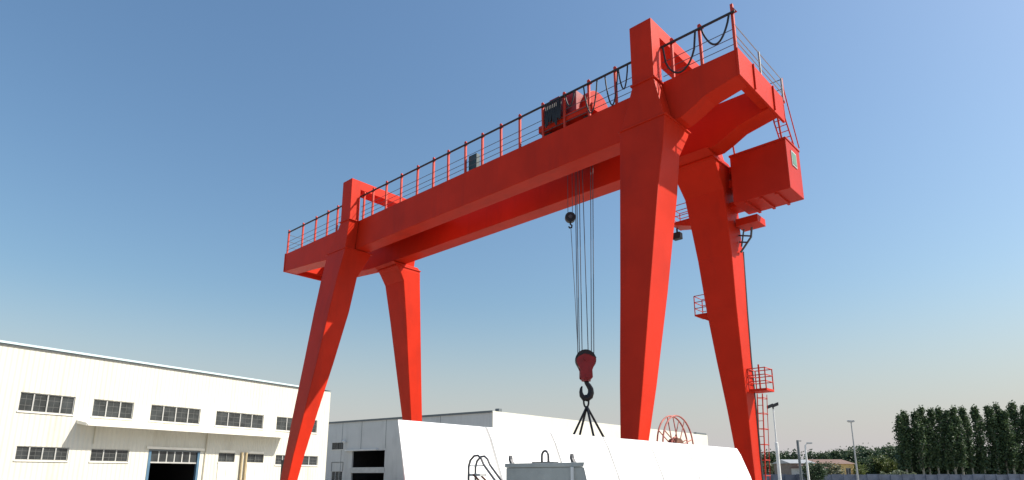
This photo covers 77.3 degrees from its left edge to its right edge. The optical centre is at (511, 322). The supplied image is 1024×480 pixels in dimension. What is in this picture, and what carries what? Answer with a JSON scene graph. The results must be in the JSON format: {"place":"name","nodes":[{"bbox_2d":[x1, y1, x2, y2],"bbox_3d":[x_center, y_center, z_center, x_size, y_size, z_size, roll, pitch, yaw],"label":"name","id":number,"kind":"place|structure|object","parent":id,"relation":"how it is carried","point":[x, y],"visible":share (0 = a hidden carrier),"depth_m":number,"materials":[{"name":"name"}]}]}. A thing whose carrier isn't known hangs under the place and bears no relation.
{"place":"outdoors","nodes":[
{"label":"outdoors","id":0,"kind":"place"},
{"bbox_2d":[0,340,330,479],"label":"warehouse","id":1,"kind":"structure","parent":0,"point":[68,415],"depth_m":45.50,"materials":[{"name":"white paint"}]},
{"bbox_2d":[13,446,68,461],"bbox_3d":[-29.510,8.274,40.211,0.200,0.917,3.070,-8,-15,29],"label":"window","id":2,"kind":"structure","parent":1,"relation":"in","point":[23,453],"depth_m":40.19,"materials":[{"name":"grey glass"}]},
{"bbox_2d":[16,392,74,415],"bbox_3d":[-29.608,5.206,40.774,0.200,1.247,3.260,-8,-15,29],"label":"window","id":3,"kind":"structure","parent":1,"relation":"in","point":[28,402],"depth_m":40.75,"materials":[{"name":"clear glass"}]},
{"bbox_2d":[89,449,128,462],"bbox_3d":[-27.452,9.105,43.671,0.200,0.917,2.630,-8,-15,29],"label":"window","id":4,"kind":"structure","parent":1,"relation":"in","point":[97,455],"depth_m":43.69,"materials":[{"name":"grey glass"}]},
{"bbox_2d":[91,399,133,419],"bbox_3d":[-27.557,6.034,44.226,0.200,1.247,2.830,-8,-15,29],"label":"window","id":5,"kind":"structure","parent":1,"relation":"in","point":[108,409],"depth_m":44.23,"materials":[{"name":"grey glass"}]},
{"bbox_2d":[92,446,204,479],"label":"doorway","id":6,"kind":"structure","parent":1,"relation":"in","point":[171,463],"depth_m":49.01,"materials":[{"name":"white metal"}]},
{"bbox_2d":[149,405,199,424],"bbox_3d":[-25.259,6.960,48.084,0.200,1.247,4.050,-8,-15,29],"label":"window","id":7,"kind":"structure","parent":1,"relation":"in","point":[159,413],"depth_m":48.05,"materials":[{"name":"grey glass"}]},
{"bbox_2d":[216,450,234,479],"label":"door","id":8,"kind":"structure","parent":1,"relation":"in","point":[225,471],"depth_m":51.06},
{"bbox_2d":[217,453,234,462],"bbox_3d":[-22.913,10.863,51.318,0.200,0.767,1.600,-8,-15,29],"label":"window","id":9,"kind":"structure","parent":1,"relation":"in","point":[223,457],"depth_m":51.35,"materials":[{"name":"grey glass"}]},
{"bbox_2d":[215,411,263,429],"bbox_3d":[-22.437,8.099,52.827,0.200,1.247,4.660,-8,-15,29],"label":"window","id":10,"kind":"structure","parent":1,"relation":"in","point":[223,419],"depth_m":52.77,"materials":[{"name":"grey glass"}]},
{"bbox_2d":[245,451,263,479],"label":"door","id":11,"kind":"structure","parent":1,"relation":"in","point":[254,471],"depth_m":53.37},
{"bbox_2d":[247,454,263,463],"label":"window","id":12,"kind":"structure","parent":1,"relation":"in","point":[251,458],"depth_m":53.72,"materials":[{"name":"grey glass"}]},
{"bbox_2d":[275,455,284,465],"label":"window","id":13,"kind":"structure","parent":1,"relation":"in","point":[278,459],"depth_m":55.77,"materials":[{"name":"grey glass"}]},
{"bbox_2d":[275,417,317,433],"bbox_3d":[-19.430,9.312,57.881,0.200,1.247,4.790,-8,-15,29],"label":"window","id":14,"kind":"structure","parent":1,"relation":"in","point":[283,423],"depth_m":56.82,"materials":[{"name":"grey glass"}]},
{"bbox_2d":[302,456,317,465],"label":"window","id":15,"kind":"structure","parent":1,"relation":"in","point":[307,460],"depth_m":58.77,"materials":[{"name":"grey glass"}]},
{"bbox_2d":[0,0,1023,458],"label":"sky","id":16,"kind":"structure","parent":0,"point":[159,159],"materials":[{"name":"blue"}]},
{"bbox_2d":[325,408,707,479],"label":"industrial hall","id":17,"kind":"structure","parent":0,"point":[367,449],"depth_m":79.92,"materials":[{"name":"white metal"}]},
{"bbox_2d":[331,471,341,479],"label":"window","id":18,"kind":"structure","parent":17,"relation":"in","point":[336,475],"depth_m":81.96,"materials":[{"name":"grey glass"}]},
{"bbox_2d":[332,443,342,449],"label":"window","id":19,"kind":"structure","parent":17,"relation":"in","point":[335,446],"depth_m":82.96,"materials":[{"name":"grey glass"}]},
{"bbox_2d":[345,449,384,479],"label":"garage doorway","id":20,"kind":"structure","parent":17,"relation":"in","point":[362,457],"depth_m":82.88,"materials":[{"name":"black"}]},
{"bbox_2d":[505,450,586,479],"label":"ballast block","id":21,"kind":"object","parent":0,"point":[573,469],"depth_m":7.39,"materials":[{"name":"grey concrete"}]},
{"bbox_2d":[772,459,814,474],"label":"house","id":22,"kind":"structure","parent":0,"point":[786,465],"depth_m":116.78,"materials":[{"name":"beige paint"}]},
{"label":"ground","id":23,"kind":"structure","parent":0,"visible":0},
{"bbox_2d":[467,454,501,479],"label":"boarding ladder","id":24,"kind":"object","parent":23,"relation":"on","point":[475,474],"visible":1,"depth_m":8.32,"materials":[{"name":"metal"}]},
{"bbox_2d":[398,420,751,479],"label":"hull section","id":25,"kind":"object","parent":23,"relation":"on","point":[435,451],"visible":0.98,"depth_m":11.70,"materials":[{"name":"white metal"}]},
{"bbox_2d":[761,449,773,468],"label":"broadleaf tree","id":26,"kind":"object","parent":23,"relation":"on","point":[762,455],"visible":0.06,"depth_m":145.25,"materials":[{"name":"green plant"}]},
{"bbox_2d":[762,461,774,473],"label":"broadleaf tree","id":27,"kind":"object","parent":23,"relation":"on","point":[767,468],"visible":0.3,"depth_m":127.69,"materials":[{"name":"green plant"}]},
{"bbox_2d":[761,449,782,461],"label":"broadleaf tree","id":28,"kind":"object","parent":23,"relation":"on","point":[774,456],"visible":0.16,"depth_m":145.23,"materials":[{"name":"green plant"}]},
{"bbox_2d":[768,402,781,479],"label":"light pole","id":29,"kind":"object","parent":23,"relation":"on","point":[777,449],"visible":0.97,"depth_m":58.83,"materials":[{"name":"grey metal"}]},
{"bbox_2d":[780,448,803,459],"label":"broadleaf tree","id":30,"kind":"object","parent":23,"relation":"on","point":[793,455],"visible":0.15,"depth_m":145.68,"materials":[{"name":"green plant"}]},
{"bbox_2d":[796,440,802,479],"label":"light pole","id":31,"kind":"object","parent":23,"relation":"on","point":[799,460],"visible":1,"depth_m":78.13,"materials":[{"name":"grey metal"}]},
{"bbox_2d":[804,442,811,479],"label":"light pole","id":32,"kind":"object","parent":23,"relation":"on","point":[807,469],"visible":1,"depth_m":78.06,"materials":[{"name":"white metal"}]},
{"bbox_2d":[790,465,826,474],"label":"house","id":33,"kind":"structure","parent":23,"relation":"on","point":[795,470],"depth_m":112.18,"materials":[{"name":"beige paint"}]},
{"bbox_2d":[801,449,823,459],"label":"broadleaf tree","id":34,"kind":"object","parent":23,"relation":"on","point":[809,454],"visible":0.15,"depth_m":163.96,"materials":[{"name":"green plant"}]},
{"bbox_2d":[801,461,830,479],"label":"broadleaf tree","id":35,"kind":"object","parent":23,"relation":"on","point":[819,472],"visible":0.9,"depth_m":105.18,"materials":[{"name":"green plant"}]},
{"bbox_2d":[813,450,833,458],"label":"broadleaf tree","id":36,"kind":"object","parent":23,"relation":"on","point":[820,456],"visible":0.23,"depth_m":161.23,"materials":[{"name":"green plant"}]},
{"bbox_2d":[804,459,854,473],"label":"house","id":37,"kind":"structure","parent":23,"relation":"on","point":[848,466],"depth_m":121.47,"materials":[{"name":"beige paint"}]},
{"bbox_2d":[846,468,850,473],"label":"window","id":38,"kind":"structure","parent":37,"relation":"in","point":[848,470],"depth_m":121.22,"materials":[{"name":"grey glass"}]},
{"bbox_2d":[820,461,844,474],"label":"broadleaf tree","id":39,"kind":"object","parent":23,"relation":"on","point":[833,470],"visible":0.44,"depth_m":115.07,"materials":[{"name":"green plant"}]},
{"bbox_2d":[825,446,851,461],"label":"broadleaf tree","id":40,"kind":"object","parent":23,"relation":"on","point":[836,454],"visible":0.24,"depth_m":160.58,"materials":[{"name":"green plant"}]},
{"bbox_2d":[847,420,858,479],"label":"light pole","id":41,"kind":"object","parent":23,"relation":"on","point":[851,421],"visible":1,"depth_m":73.56,"materials":[{"name":"grey metal"}]},
{"bbox_2d":[842,446,865,462],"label":"broadleaf tree","id":42,"kind":"object","parent":23,"relation":"on","point":[852,457],"visible":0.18,"depth_m":160.54,"materials":[{"name":"green plant"}]},
{"bbox_2d":[853,462,869,474],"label":"broadleaf tree","id":43,"kind":"object","parent":23,"relation":"on","point":[860,467],"visible":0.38,"depth_m":121.35,"materials":[{"name":"green plant"}]},
{"bbox_2d":[852,455,877,474],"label":"broadleaf tree","id":44,"kind":"object","parent":23,"relation":"on","point":[867,462],"visible":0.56,"depth_m":145.08,"materials":[{"name":"green plant"}]},
{"bbox_2d":[855,442,876,454],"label":"broadleaf tree","id":45,"kind":"object","parent":23,"relation":"on","point":[860,446],"visible":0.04,"depth_m":164.25,"materials":[{"name":"green plant"}]},
{"bbox_2d":[858,446,890,462],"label":"broadleaf tree","id":46,"kind":"object","parent":23,"relation":"on","point":[865,453],"visible":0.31,"depth_m":155.92,"materials":[{"name":"green plant"}]},
{"bbox_2d":[869,455,889,473],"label":"broadleaf tree","id":47,"kind":"object","parent":23,"relation":"on","point":[874,459],"visible":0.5,"depth_m":145.12,"materials":[{"name":"green plant"}]},
{"bbox_2d":[871,447,893,458],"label":"broadleaf tree","id":48,"kind":"object","parent":23,"relation":"on","point":[887,452],"visible":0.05,"depth_m":160.22,"materials":[{"name":"green plant"}]},
{"bbox_2d":[874,458,897,473],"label":"broadleaf tree","id":49,"kind":"object","parent":23,"relation":"on","point":[892,466],"visible":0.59,"depth_m":143.15,"materials":[{"name":"green plant"}]},
{"bbox_2d":[881,442,895,456],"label":"broadleaf tree","id":50,"kind":"object","parent":23,"relation":"on","point":[887,448],"visible":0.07,"depth_m":161.88,"materials":[{"name":"green plant"}]},
{"bbox_2d":[887,448,896,460],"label":"broadleaf tree","id":51,"kind":"object","parent":23,"relation":"on","point":[892,456],"visible":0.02,"depth_m":157.05,"materials":[{"name":"green plant"}]},
{"bbox_2d":[763,474,1023,479],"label":"fence","id":52,"kind":"object","parent":23,"relation":"on","point":[915,477],"visible":0.64,"depth_m":108.88,"materials":[{"name":"grey metal"}]},
{"bbox_2d":[880,469,916,474],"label":"hedge","id":53,"kind":"object","parent":23,"relation":"on","point":[898,471],"visible":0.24,"depth_m":122.26,"materials":[{"name":"green plant"}]},
{"bbox_2d":[892,413,913,471],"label":"poplar tree","id":54,"kind":"object","parent":23,"relation":"on","point":[901,438],"visible":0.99,"depth_m":137.44,"materials":[{"name":"green plant"}]},
{"bbox_2d":[899,409,918,472],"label":"poplar tree","id":55,"kind":"object","parent":23,"relation":"on","point":[905,416],"visible":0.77,"depth_m":138.03,"materials":[{"name":"green plant"}]},
{"bbox_2d":[908,408,929,473],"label":"poplar tree","id":56,"kind":"object","parent":23,"relation":"on","point":[920,443],"visible":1,"depth_m":136.72,"materials":[{"name":"green plant"}]},
{"bbox_2d":[916,405,934,474],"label":"poplar tree","id":57,"kind":"object","parent":23,"relation":"on","point":[925,420],"visible":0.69,"depth_m":137.48,"materials":[{"name":"green plant"}]},
{"bbox_2d":[926,407,942,473],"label":"poplar tree","id":58,"kind":"object","parent":23,"relation":"on","point":[935,447],"visible":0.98,"depth_m":137.25,"materials":[{"name":"green plant"}]},
{"bbox_2d":[933,405,953,473],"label":"poplar tree","id":59,"kind":"object","parent":23,"relation":"on","point":[939,423],"visible":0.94,"depth_m":137.57,"materials":[{"name":"green plant"}]},
{"bbox_2d":[942,408,960,473],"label":"poplar tree","id":60,"kind":"object","parent":23,"relation":"on","point":[950,433],"visible":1,"depth_m":136.72,"materials":[{"name":"green plant"}]},
{"bbox_2d":[949,405,968,474],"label":"poplar tree","id":61,"kind":"object","parent":23,"relation":"on","point":[958,421],"visible":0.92,"depth_m":136.81,"materials":[{"name":"green plant"}]},
{"bbox_2d":[895,445,1023,474],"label":"undergrowth","id":62,"kind":"object","parent":23,"relation":"on","point":[992,469],"visible":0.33,"depth_m":137.32,"materials":[{"name":"green plant"}]},
{"bbox_2d":[957,405,977,473],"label":"poplar tree","id":63,"kind":"object","parent":23,"relation":"on","point":[969,432],"visible":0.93,"depth_m":137.48,"materials":[{"name":"green plant"}]},
{"bbox_2d":[969,404,990,473],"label":"poplar tree","id":64,"kind":"object","parent":23,"relation":"on","point":[978,426],"visible":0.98,"depth_m":138.30,"materials":[{"name":"green plant"}]},
{"bbox_2d":[982,403,1004,474],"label":"poplar tree","id":65,"kind":"object","parent":23,"relation":"on","point":[991,426],"visible":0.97,"depth_m":138.38,"materials":[{"name":"green plant"}]},
{"bbox_2d":[992,402,1009,474],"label":"poplar tree","id":66,"kind":"object","parent":23,"relation":"on","point":[996,409],"visible":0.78,"depth_m":138.55,"materials":[{"name":"green plant"}]},
{"bbox_2d":[997,409,1020,473],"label":"poplar tree","id":67,"kind":"object","parent":23,"relation":"on","point":[1007,434],"visible":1,"depth_m":136.93,"materials":[{"name":"green plant"}]},
{"bbox_2d":[1006,400,1023,473],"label":"poplar tree","id":68,"kind":"object","parent":23,"relation":"on","point":[1014,416],"visible":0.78,"depth_m":138.54,"materials":[{"name":"green plant"}]},
{"bbox_2d":[1019,403,1023,442],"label":"poplar tree","id":69,"kind":"object","parent":23,"relation":"on","point":[1022,415],"visible":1,"depth_m":138.68,"materials":[{"name":"green plant"}]},
{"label":"crane rail","id":70,"kind":"structure","parent":0,"visible":0},
{"bbox_2d":[280,3,803,479],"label":"gantry crane","id":71,"kind":"object","parent":70,"relation":"on","point":[650,145],"visible":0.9,"depth_m":23.45,"materials":[{"name":"red paint"}]},
{"bbox_2d":[539,91,607,135],"bbox_3d":[3.025,-7.677,25.721,2.712,2.665,3.062,-12,-18,41],"label":"hoist trolley","id":72,"kind":"object","parent":71,"relation":"on","point":[578,97],"visible":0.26,"depth_m":24.74,"materials":[{"name":"red metal"}]},
{"bbox_2d":[565,175,576,329],"bbox_3d":[2.327,-2.554,25.164,0.420,8.138,0.308,0,-13,0],"label":"auxiliary hook","id":73,"kind":"object","parent":72,"relation":"hanging from","point":[570,217],"visible":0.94,"depth_m":25.44,"materials":[{"name":"black metal"}]},
{"bbox_2d":[575,165,595,401],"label":"hook block","id":74,"kind":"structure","parent":72,"relation":"hanging from","point":[585,361],"depth_m":24.07,"materials":[{"name":"paint"}]},
{"bbox_2d":[573,400,604,436],"bbox_3d":[2.805,3.511,23.319,1.097,1.783,0.856,-7,-15,27],"label":"lifting sling","id":75,"kind":"object","parent":74,"relation":"hanging from","point":[587,411],"visible":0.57,"depth_m":23.31,"materials":[{"name":"black metal"}]}
]}

